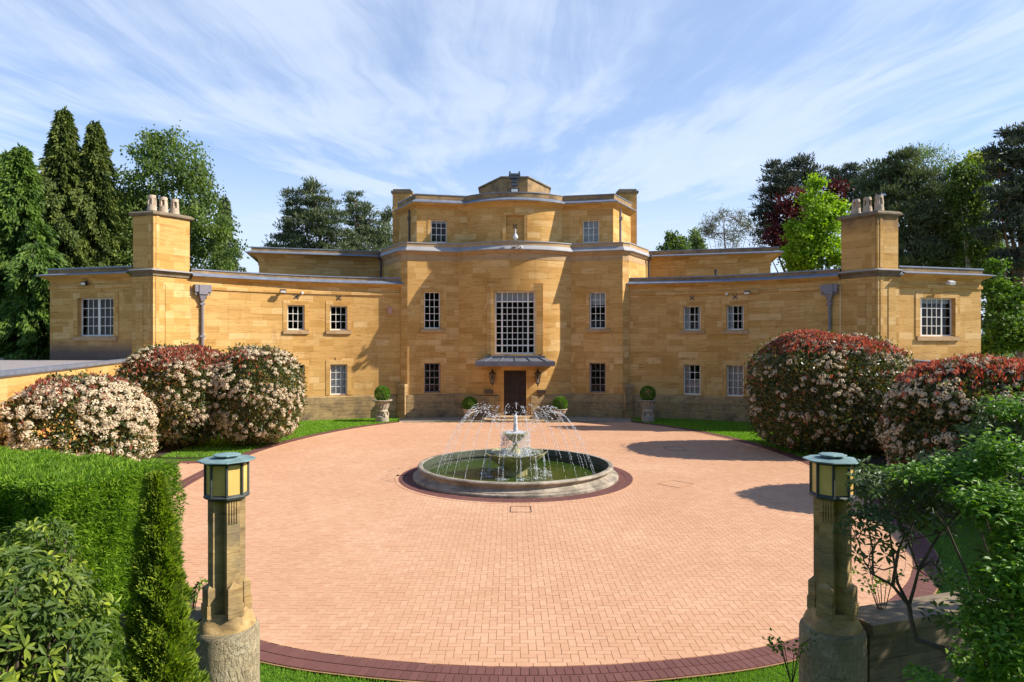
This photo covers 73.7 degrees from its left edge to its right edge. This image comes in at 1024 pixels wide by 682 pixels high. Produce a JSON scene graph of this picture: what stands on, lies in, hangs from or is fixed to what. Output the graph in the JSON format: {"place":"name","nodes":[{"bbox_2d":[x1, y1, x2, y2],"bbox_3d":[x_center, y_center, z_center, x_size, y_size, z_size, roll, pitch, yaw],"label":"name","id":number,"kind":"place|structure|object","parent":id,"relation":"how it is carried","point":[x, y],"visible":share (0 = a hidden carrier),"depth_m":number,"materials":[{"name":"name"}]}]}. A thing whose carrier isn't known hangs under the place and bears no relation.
{"place":"outdoors","nodes":[
{"label":"outdoors","id":0,"kind":"place"},
{"bbox_2d":[0,0,1023,336],"label":"sky","id":1,"kind":"structure","parent":0,"point":[681,104],"materials":[{"name":"blue"}]},
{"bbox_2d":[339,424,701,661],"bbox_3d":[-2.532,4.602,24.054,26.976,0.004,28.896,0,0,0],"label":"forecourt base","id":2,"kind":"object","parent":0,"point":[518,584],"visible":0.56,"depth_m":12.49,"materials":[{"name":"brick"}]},
{"bbox_2d":[413,403,617,498],"bbox_3d":[0.120,3.518,23.300,6.940,2.764,6.940,0,0,0],"label":"fountain","id":3,"kind":"object","parent":2,"relation":"on","point":[515,471],"visible":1,"depth_m":22.82,"materials":[{"name":"stone"}]},
{"bbox_2d":[169,422,912,667],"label":"forecourt paving","id":4,"kind":"structure","parent":2,"relation":"on","point":[728,534],"depth_m":14.89,"materials":[{"name":"pink brick"}]},
{"bbox_2d":[172,422,911,666],"bbox_3d":[0.180,4.591,24.102,21.538,0.018,28.978,0,0,0],"label":"forecourt edge course","id":5,"kind":"object","parent":2,"relation":"on","point":[908,570],"visible":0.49,"depth_m":10.01,"materials":[{"name":"brown brick"}]},
{"bbox_2d":[171,422,940,681],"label":"forecourt border","id":6,"kind":"object","parent":2,"relation":"on","point":[357,666],"visible":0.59,"depth_m":9.64,"materials":[{"name":"brick"}]},
{"bbox_2d":[260,502,942,681],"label":"border base","id":7,"kind":"object","parent":2,"relation":"on","point":[935,592],"visible":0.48,"depth_m":9.46,"materials":[{"name":"red brick"}]},
{"label":"fountain ring base","id":8,"kind":"structure","parent":2,"relation":"on","visible":0},
{"bbox_2d":[399,466,632,502],"bbox_3d":[0.119,4.591,23.300,7.873,0.018,7.871,0,0,0],"label":"fountain ring","id":9,"kind":"object","parent":8,"relation":"on","point":[619,484],"visible":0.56,"depth_m":20.65,"materials":[{"name":"brick"}]},
{"bbox_2d":[395,465,636,503],"bbox_3d":[0.118,4.591,23.300,8.137,0.018,8.134,0,0,0],"label":"fountain edge course","id":10,"kind":"object","parent":8,"relation":"on","point":[405,488],"visible":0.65,"depth_m":20.38,"materials":[{"name":"brown brick"}]},
{"bbox_2d":[118,350,1023,681],"bbox_3d":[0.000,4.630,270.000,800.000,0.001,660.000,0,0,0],"label":"lawn","id":11,"kind":"structure","parent":0,"point":[964,534],"depth_m":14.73,"materials":[{"name":"green plant"}]},
{"bbox_2d":[0,149,8,188],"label":"cypress tree","id":12,"kind":"object","parent":11,"relation":"on","point":[3,155],"visible":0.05,"depth_m":57.50,"materials":[{"name":"green plant"}]},
{"bbox_2d":[0,142,66,347],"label":"cypress tree","id":13,"kind":"object","parent":11,"relation":"on","point":[22,204],"visible":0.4,"depth_m":43.25,"materials":[{"name":"green plant"}]},
{"bbox_2d":[0,240,67,359],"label":"cypress tree","id":14,"kind":"object","parent":11,"relation":"on","point":[25,321],"visible":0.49,"depth_m":40.51,"materials":[{"name":"green plant"}]},
{"bbox_2d":[0,358,127,451],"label":"garden wing","id":15,"kind":"structure","parent":11,"relation":"on","point":[16,375],"depth_m":24.56,"materials":[{"name":"beige stone"}]},
{"bbox_2d":[0,517,131,681],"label":"rhododendron","id":16,"kind":"object","parent":11,"relation":"on","point":[50,643],"visible":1,"depth_m":5.70,"materials":[{"name":"green plant"}]},
{"bbox_2d":[37,105,109,267],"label":"cypress tree","id":17,"kind":"object","parent":11,"relation":"on","point":[61,162],"visible":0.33,"depth_m":49.02,"materials":[{"name":"green plant"}]},
{"bbox_2d":[0,445,189,673],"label":"conifer hedge","id":18,"kind":"object","parent":11,"relation":"on","point":[95,497],"visible":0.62,"depth_m":8.81,"materials":[{"name":"green plant"}]},
{"bbox_2d":[61,119,132,274],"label":"cypress tree","id":19,"kind":"object","parent":11,"relation":"on","point":[97,202],"visible":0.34,"depth_m":50.24,"materials":[{"name":"green plant"}]},
{"bbox_2d":[111,192,132,265],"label":"cypress tree","id":20,"kind":"object","parent":11,"relation":"on","point":[117,198],"depth_m":56.54,"materials":[{"name":"green plant"}]},
{"bbox_2d":[119,606,202,681],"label":"stone wall","id":21,"kind":"structure","parent":11,"relation":"on","point":[196,614],"depth_m":8.11,"materials":[{"name":"stone"}]},
{"bbox_2d":[188,577,207,610],"bbox_3d":[-3.891,3.190,8.296,0.413,0.722,0.285,0,0,31],"label":"rose sprig","id":22,"kind":"object","parent":21,"relation":"on","point":[192,597],"visible":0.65,"depth_m":8.26,"materials":[{"name":"green plant"}]},
{"bbox_2d":[118,469,211,681],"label":"golden thuja","id":23,"kind":"object","parent":11,"relation":"on","point":[157,562],"visible":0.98,"depth_m":6.76,"materials":[{"name":"green plant"}]},
{"bbox_2d":[103,120,249,273],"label":"birch tree","id":24,"kind":"object","parent":11,"relation":"on","point":[157,151],"visible":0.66,"depth_m":52.49,"materials":[{"name":"green plant"}]},
{"bbox_2d":[165,461,200,463],"bbox_3d":[-13.220,4.591,25.840,5.714,0.018,0.472,0,0,0],"label":"drive border","id":25,"kind":"object","parent":11,"relation":"on","point":[188,462],"visible":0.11,"depth_m":25.76,"materials":[{"name":"brick"}]},
{"bbox_2d":[108,439,281,457],"bbox_3d":[-13.000,4.612,29.502,9.472,0.001,5.316,0,0,0],"label":"flower bed","id":26,"kind":"object","parent":11,"relation":"on","point":[167,449],"visible":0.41,"depth_m":28.75,"materials":[{"name":"plant"}]},
{"bbox_2d":[113,341,245,448],"bbox_3d":[-14.507,2.319,29.814,5.239,4.702,5.189,0,0,0],"label":"photinia shrub","id":27,"kind":"object","parent":26,"relation":"on","point":[139,366],"visible":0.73,"depth_m":28.17,"materials":[{"name":"white plant"}]},
{"bbox_2d":[204,342,307,446],"bbox_3d":[-11.284,2.386,30.168,4.140,4.699,4.680,0,0,0],"label":"photinia shrub","id":28,"kind":"object","parent":26,"relation":"on","point":[276,419],"visible":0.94,"depth_m":28.76,"materials":[{"name":"white plant"}]},
{"bbox_2d":[193,452,259,681],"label":"lantern pillar","id":29,"kind":"structure","parent":11,"relation":"on","point":[227,649],"depth_m":7.83,"materials":[{"name":"stone"}]},
{"bbox_2d":[211,194,246,271],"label":"pine tree","id":30,"kind":"object","parent":11,"relation":"on","point":[230,212],"visible":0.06,"depth_m":65.94,"materials":[{"name":"green plant"}]},
{"bbox_2d":[260,173,358,249],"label":"pine tree","id":31,"kind":"object","parent":11,"relation":"on","point":[311,214],"visible":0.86,"depth_m":69.12,"materials":[{"name":"green plant"}]},
{"bbox_2d":[336,189,392,250],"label":"pine tree","id":32,"kind":"object","parent":11,"relation":"on","point":[369,236],"visible":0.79,"depth_m":72.42,"materials":[{"name":"green plant"}]},
{"bbox_2d":[372,385,391,421],"bbox_3d":[-7.412,3.562,39.000,1.160,2.076,1.160,0,0,0],"label":"planted urn","id":33,"kind":"object","parent":11,"relation":"on","point":[382,401],"visible":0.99,"depth_m":38.74,"materials":[{"name":"stone"}]},
{"bbox_2d":[372,204,392,246],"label":"pine tree","id":34,"kind":"object","parent":11,"relation":"on","point":[387,216],"visible":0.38,"depth_m":75.54,"materials":[{"name":"green plant"}]},
{"bbox_2d":[34,176,995,430],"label":"mansion","id":35,"kind":"structure","parent":11,"relation":"on","point":[586,305],"depth_m":40.29,"materials":[{"name":"beige stone"}]},
{"bbox_2d":[73,288,118,340],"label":"window","id":36,"kind":"structure","parent":35,"relation":"in","point":[99,313],"depth_m":35.41,"materials":[{"name":"beige paint"}]},
{"bbox_2d":[283,300,308,333],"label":"window","id":37,"kind":"structure","parent":35,"relation":"in","point":[293,311],"depth_m":39.24,"materials":[{"name":"beige paint"}]},
{"bbox_2d":[285,358,308,395],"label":"window","id":38,"kind":"structure","parent":35,"relation":"in","point":[306,362],"depth_m":39.26,"materials":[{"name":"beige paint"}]},
{"bbox_2d":[326,357,350,394],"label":"window","id":39,"kind":"structure","parent":35,"relation":"in","point":[338,371],"depth_m":40.19,"materials":[{"name":"beige paint"}]},
{"bbox_2d":[326,301,351,333],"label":"window","id":40,"kind":"structure","parent":35,"relation":"in","point":[338,314],"depth_m":40.19,"materials":[{"name":"beige paint"}]},
{"bbox_2d":[420,286,444,331],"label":"window","id":41,"kind":"structure","parent":35,"relation":"in","point":[430,299],"depth_m":41.09,"materials":[{"name":"beige paint"}]},
{"bbox_2d":[421,360,443,392],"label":"window","id":42,"kind":"structure","parent":35,"relation":"in","point":[430,369],"depth_m":41.08,"materials":[{"name":"black glass"}]},
{"bbox_2d":[428,216,450,242],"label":"window","id":43,"kind":"structure","parent":35,"relation":"in","point":[439,230],"depth_m":41.83,"materials":[{"name":"glass"}]},
{"bbox_2d":[484,390,492,393],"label":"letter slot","id":44,"kind":"object","parent":35,"relation":"attached to","point":[488,391],"visible":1,"depth_m":40.14,"materials":[{"name":"brown metal"}]},
{"bbox_2d":[489,369,495,386],"bbox_3d":[-1.116,2.154,39.985,0.390,1.093,0.598,0,0,22],"label":"wall lantern","id":45,"kind":"object","parent":35,"relation":"attached to","point":[492,372],"depth_m":39.86,"materials":[{"name":"brown metal"}]},
{"bbox_2d":[509,171,519,191],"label":"roof lamp","id":46,"kind":"object","parent":35,"relation":"on","point":[514,177],"visible":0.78,"depth_m":42.69,"materials":[{"name":"metal"}]},
{"bbox_2d":[487,283,542,355],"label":"window","id":47,"kind":"structure","parent":35,"relation":"in","point":[514,318],"depth_m":40.44,"materials":[{"name":"glass"}]},
{"bbox_2d":[504,370,525,414],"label":"door","id":48,"kind":"structure","parent":35,"relation":"in","point":[514,380],"depth_m":40.34,"materials":[{"name":"brown wood"}]},
{"bbox_2d":[534,369,540,386],"bbox_3d":[1.544,2.154,39.985,0.390,1.093,0.598,0,0,22],"label":"wall lantern","id":49,"kind":"object","parent":35,"relation":"attached to","point":[537,373],"depth_m":39.88,"materials":[{"name":"brown metal"}]},
{"bbox_2d":[537,390,545,393],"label":"letter slot","id":50,"kind":"object","parent":35,"relation":"attached to","point":[541,391],"visible":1,"depth_m":40.14,"materials":[{"name":"brown metal"}]},
{"bbox_2d":[579,216,601,242],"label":"window","id":51,"kind":"structure","parent":35,"relation":"in","point":[590,230],"depth_m":41.83,"materials":[{"name":"grey glass"}]},
{"bbox_2d":[585,286,609,331],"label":"window","id":52,"kind":"structure","parent":35,"relation":"in","point":[599,299],"depth_m":41.09,"materials":[{"name":"beige paint"}]},
{"bbox_2d":[586,360,608,392],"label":"window","id":53,"kind":"structure","parent":35,"relation":"in","point":[599,369],"depth_m":41.07,"materials":[{"name":"glass"}]},
{"bbox_2d":[679,301,704,333],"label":"window","id":54,"kind":"structure","parent":35,"relation":"in","point":[694,312],"depth_m":40.17,"materials":[{"name":"beige paint"}]},
{"bbox_2d":[679,357,704,394],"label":"window","id":55,"kind":"structure","parent":35,"relation":"in","point":[694,370],"depth_m":40.19,"materials":[{"name":"beige paint"}]},
{"bbox_2d":[722,300,747,333],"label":"window","id":56,"kind":"structure","parent":35,"relation":"in","point":[734,313],"depth_m":39.16,"materials":[{"name":"beige paint"}]},
{"bbox_2d":[722,358,747,396],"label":"window","id":57,"kind":"structure","parent":35,"relation":"in","point":[732,374],"depth_m":39.19,"materials":[{"name":"beige paint"}]},
{"bbox_2d":[915,288,959,340],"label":"window","id":58,"kind":"structure","parent":35,"relation":"in","point":[932,312],"depth_m":35.44,"materials":[{"name":"beige paint"}]},
{"bbox_2d":[945,281,955,284],"bbox_3d":[22.372,-2.970,34.898,0.360,0.220,0.420,0,0,-16],"label":"floodlight","id":59,"kind":"object","parent":35,"relation":"attached to","point":[951,282],"visible":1,"depth_m":34.74,"materials":[{"name":"white plastic"}]},
{"bbox_2d":[399,417,630,422],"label":"terrace","id":60,"kind":"structure","parent":11,"relation":"on","point":[450,418],"depth_m":39.74,"materials":[{"name":"beige stone"}]},
{"bbox_2d":[473,415,556,421],"bbox_3d":[0.180,4.490,39.425,4.987,0.220,1.750,0,0,0],"label":"door step","id":61,"kind":"object","parent":60,"relation":"on","point":[519,418],"depth_m":39.30,"materials":[{"name":"stone"}]},
{"bbox_2d":[403,419,636,420],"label":"paving slab","id":62,"kind":"structure","parent":60,"relation":"on","point":[547,420],"depth_m":39.11,"materials":[{"name":"beige stone"}]},
{"bbox_2d":[462,396,476,420],"bbox_3d":[-2.437,3.868,39.349,0.911,1.404,0.922,0,0,0],"label":"planted urn","id":63,"kind":"object","parent":62,"relation":"on","point":[466,400],"visible":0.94,"depth_m":39.13,"materials":[{"name":"ceramic"}]},
{"bbox_2d":[552,396,567,420],"bbox_3d":[2.782,3.872,39.356,0.917,1.397,0.914,0,0,0],"label":"planted urn","id":64,"kind":"object","parent":62,"relation":"on","point":[561,406],"visible":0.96,"depth_m":39.14,"materials":[{"name":"ceramic"}]},
{"bbox_2d":[638,385,657,421],"bbox_3d":[7.760,3.563,39.000,1.160,2.074,1.160,0,0,0],"label":"planted urn","id":65,"kind":"object","parent":11,"relation":"on","point":[647,405],"visible":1,"depth_m":38.72,"materials":[{"name":"stone"}]},
{"bbox_2d":[655,230,692,250],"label":"birch tree","id":66,"kind":"object","parent":11,"relation":"on","point":[673,241],"visible":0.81,"depth_m":73.75,"materials":[{"name":"green plant"}]},
{"bbox_2d":[686,226,708,249],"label":"birch tree","id":67,"kind":"object","parent":11,"relation":"on","point":[698,242],"visible":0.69,"depth_m":77.82,"materials":[{"name":"green plant"}]},
{"bbox_2d":[692,204,758,247],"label":"tree","id":68,"kind":"object","parent":11,"relation":"on","point":[707,231],"visible":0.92,"depth_m":75.94,"materials":[{"name":"grey plant"}]},
{"bbox_2d":[744,151,831,271],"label":"pine tree","id":69,"kind":"object","parent":11,"relation":"on","point":[784,180],"visible":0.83,"depth_m":59.58,"materials":[{"name":"green plant"}]},
{"bbox_2d":[757,175,856,269],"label":"beech tree","id":70,"kind":"object","parent":11,"relation":"on","point":[789,207],"visible":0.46,"depth_m":56.51,"materials":[{"name":"red plant"}]},
{"bbox_2d":[775,172,851,271],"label":"maple tree","id":71,"kind":"object","parent":11,"relation":"on","point":[813,245],"visible":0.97,"depth_m":47.56,"materials":[{"name":"green plant"}]},
{"bbox_2d":[799,452,866,681],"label":"lantern pillar","id":72,"kind":"structure","parent":11,"relation":"on","point":[837,652],"depth_m":7.83,"materials":[{"name":"stone"}]},
{"bbox_2d":[788,445,886,463],"bbox_3d":[13.500,4.612,28.302,7.413,0.001,5.316,0,0,0],"label":"flower bed","id":73,"kind":"object","parent":11,"relation":"on","point":[878,458],"visible":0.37,"depth_m":27.03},
{"bbox_2d":[741,328,919,454],"bbox_3d":[13.272,2.085,28.576,7.044,5.324,5.926,0,0,0],"label":"photinia shrub","id":74,"kind":"object","parent":73,"relation":"on","point":[767,398],"visible":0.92,"depth_m":26.85,"materials":[{"name":"green plant"}]},
{"bbox_2d":[819,161,873,235],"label":"pine tree","id":75,"kind":"object","parent":11,"relation":"on","point":[853,166],"visible":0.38,"depth_m":67.28,"materials":[{"name":"green plant"}]},
{"bbox_2d":[846,143,975,274],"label":"cedar tree","id":76,"kind":"object","parent":11,"relation":"on","point":[910,196],"visible":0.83,"depth_m":56.85,"materials":[{"name":"green plant"}]},
{"bbox_2d":[840,172,1003,273],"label":"pine tree","id":77,"kind":"object","parent":11,"relation":"on","point":[936,177],"visible":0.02,"depth_m":63.84,"materials":[{"name":"green plant"}]},
{"bbox_2d":[832,396,1023,675],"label":"rhododendron","id":78,"kind":"object","parent":11,"relation":"on","point":[873,482],"visible":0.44,"depth_m":7.12,"materials":[{"name":"green plant"}]},
{"bbox_2d":[899,141,960,184],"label":"birch tree","id":79,"kind":"object","parent":11,"relation":"on","point":[928,155],"visible":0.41,"depth_m":71.74,"materials":[{"name":"green plant"}]},
{"bbox_2d":[877,488,983,517],"bbox_3d":[13.400,4.612,19.517,6.178,0.001,4.498,0,0,0],"label":"flower bed","id":80,"kind":"object","parent":11,"relation":"on","point":[946,515],"visible":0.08,"depth_m":18.68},
{"bbox_2d":[870,350,1023,503],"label":"photinia shrub","id":81,"kind":"object","parent":80,"relation":"on","point":[931,396],"visible":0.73,"depth_m":18.84,"materials":[{"name":"green plant"}]},
{"bbox_2d":[857,589,1021,681],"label":"garden wall","id":82,"kind":"structure","parent":11,"relation":"on","point":[893,648],"depth_m":8.08,"materials":[{"name":"stone"}]},
{"bbox_2d":[852,554,904,609],"bbox_3d":[4.493,3.002,8.287,0.748,0.799,0.412,0,0,-9],"label":"rose sprig","id":83,"kind":"object","parent":82,"relation":"on","point":[875,585],"visible":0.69,"depth_m":8.31,"materials":[{"name":"green plant"}]},
{"bbox_2d":[877,386,1023,681],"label":"broadleaf shrub","id":84,"kind":"object","parent":11,"relation":"on","point":[1003,657],"visible":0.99,"depth_m":6.00,"materials":[{"name":"green plant"}]},
{"bbox_2d":[902,359,1021,443],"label":"garden wing","id":85,"kind":"structure","parent":11,"relation":"on","point":[922,361],"depth_m":30.59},
{"bbox_2d":[936,156,1009,274],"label":"birch tree","id":86,"kind":"object","parent":11,"relation":"on","point":[968,207],"visible":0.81,"depth_m":54.77,"materials":[{"name":"green plant"}]},
{"bbox_2d":[961,147,1010,243],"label":"maple tree","id":87,"kind":"object","parent":11,"relation":"on","point":[972,156],"visible":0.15,"depth_m":59.84,"materials":[{"name":"green plant"}]},
{"bbox_2d":[963,244,1016,356],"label":"tree","id":88,"kind":"object","parent":11,"relation":"on","point":[983,326],"visible":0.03,"depth_m":55.34,"materials":[{"name":"green plant"}]},
{"bbox_2d":[967,121,1023,357],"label":"pine tree","id":89,"kind":"object","parent":11,"relation":"on","point":[1012,175],"visible":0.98,"depth_m":50.82,"materials":[{"name":"green plant"}]},
{"bbox_2d":[978,256,1023,356],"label":"undergrowth shrub","id":90,"kind":"object","parent":11,"relation":"on","point":[1002,335],"visible":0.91,"depth_m":43.47,"materials":[{"name":"green plant"}]},
{"bbox_2d":[762,627,816,681],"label":"rose sprig","id":91,"kind":"object","parent":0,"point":[779,646],"visible":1,"depth_m":7.87,"materials":[{"name":"green plant"}]},
{"label":"flower bed","id":92,"kind":"structure","parent":0,"visible":0},
{"bbox_2d":[0,369,161,461],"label":"photinia shrub","id":93,"kind":"object","parent":92,"relation":"on","point":[47,399],"visible":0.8,"depth_m":18.86,"materials":[{"name":"white plant"}]}
]}

